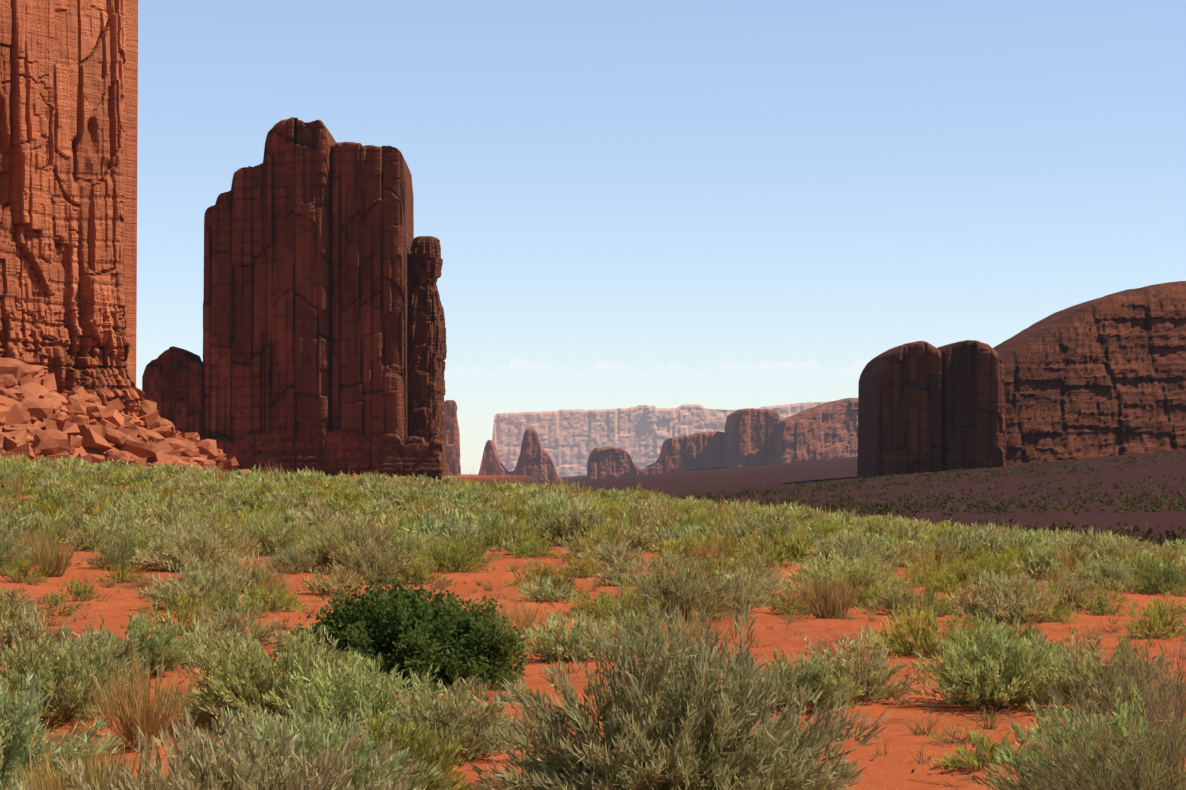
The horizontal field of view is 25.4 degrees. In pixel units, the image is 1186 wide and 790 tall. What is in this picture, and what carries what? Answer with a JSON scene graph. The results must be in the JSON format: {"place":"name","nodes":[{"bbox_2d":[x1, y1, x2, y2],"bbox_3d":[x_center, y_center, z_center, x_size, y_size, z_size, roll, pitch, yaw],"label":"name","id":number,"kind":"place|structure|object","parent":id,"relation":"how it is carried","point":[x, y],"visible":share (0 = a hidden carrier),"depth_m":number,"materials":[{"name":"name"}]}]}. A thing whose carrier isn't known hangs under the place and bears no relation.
{"place":"outdoors","nodes":[
{"label":"outdoors","id":0,"kind":"place"},
{"bbox_2d":[0,0,144,426],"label":"cliff","id":1,"kind":"structure","parent":0,"point":[62,191],"depth_m":292.81,"materials":[{"name":"brown stone"}]},
{"bbox_2d":[0,383,1185,789],"bbox_3d":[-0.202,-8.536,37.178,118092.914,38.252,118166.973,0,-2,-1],"label":"ground","id":2,"kind":"structure","parent":0,"point":[896,765],"depth_m":35.01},
{"bbox_2d":[0,358,406,478],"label":"talus boulders","id":3,"kind":"object","parent":2,"relation":"on","point":[65,424],"visible":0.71,"depth_m":280.67,"materials":[{"name":"brown stone"}]},
{"bbox_2d":[142,117,446,481],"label":"butte","id":4,"kind":"object","parent":2,"relation":"on","point":[324,341],"visible":0.81,"depth_m":594.96,"materials":[{"name":"brown stone"}]},
{"bbox_2d":[443,400,460,475],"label":"spire","id":5,"kind":"structure","parent":2,"relation":"on","point":[452,435],"depth_m":2392.50,"materials":[{"name":"brown stone"}]},
{"bbox_2d":[0,571,1185,789],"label":"shrubs","id":6,"kind":"object","parent":2,"relation":"on","point":[338,725],"visible":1,"depth_m":14.95,"materials":[{"name":"green plant"}]},
{"bbox_2d":[0,507,1185,670],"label":"shrubs","id":7,"kind":"object","parent":2,"relation":"on","point":[834,581],"visible":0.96,"depth_m":36.38,"materials":[{"name":"green plant"}]},
{"bbox_2d":[0,452,1185,582],"bbox_3d":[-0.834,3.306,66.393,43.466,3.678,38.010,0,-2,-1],"label":"shrubs","id":8,"kind":"object","parent":2,"relation":"on","point":[68,503],"visible":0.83,"depth_m":59.48,"materials":[{"name":"green plant"}]},
{"bbox_2d":[0,532,1185,789],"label":"tufts","id":9,"kind":"object","parent":2,"relation":"on","point":[992,718],"visible":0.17,"depth_m":29.82,"materials":[{"name":"green plant"}]},
{"bbox_2d":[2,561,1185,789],"bbox_3d":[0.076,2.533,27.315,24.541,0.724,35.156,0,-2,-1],"label":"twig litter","id":10,"kind":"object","parent":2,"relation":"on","point":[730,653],"visible":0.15,"depth_m":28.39,"materials":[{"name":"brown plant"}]},
{"bbox_2d":[478,408,779,480],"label":"distant buttes","id":11,"kind":"object","parent":2,"relation":"on","point":[747,437],"visible":0.35,"depth_m":3194.92,"materials":[{"name":"brown stone"}]},
{"bbox_2d":[492,401,831,476],"bbox_3d":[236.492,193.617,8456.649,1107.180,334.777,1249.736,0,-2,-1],"label":"mesa","id":12,"kind":"structure","parent":2,"relation":"on","point":[570,440],"depth_m":7930.54,"materials":[{"name":"brown stone"}]},
{"bbox_2d":[408,452,1185,546],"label":"desert plain","id":13,"kind":"structure","parent":2,"relation":"on","point":[997,509],"depth_m":465.87,"materials":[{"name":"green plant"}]},
{"bbox_2d":[775,398,857,463],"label":"mesa","id":14,"kind":"structure","parent":2,"relation":"on","point":[827,430],"depth_m":3001.36,"materials":[{"name":"brown stone"}]},
{"bbox_2d":[857,281,1185,476],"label":"butte","id":15,"kind":"object","parent":2,"relation":"on","point":[1103,376],"visible":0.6,"depth_m":834.66,"materials":[{"name":"brown stone"}]},
{"bbox_2d":[136,0,1185,473],"label":"sky","id":16,"kind":"structure","parent":0,"point":[711,204],"materials":[{"name":"blue"}]}
]}

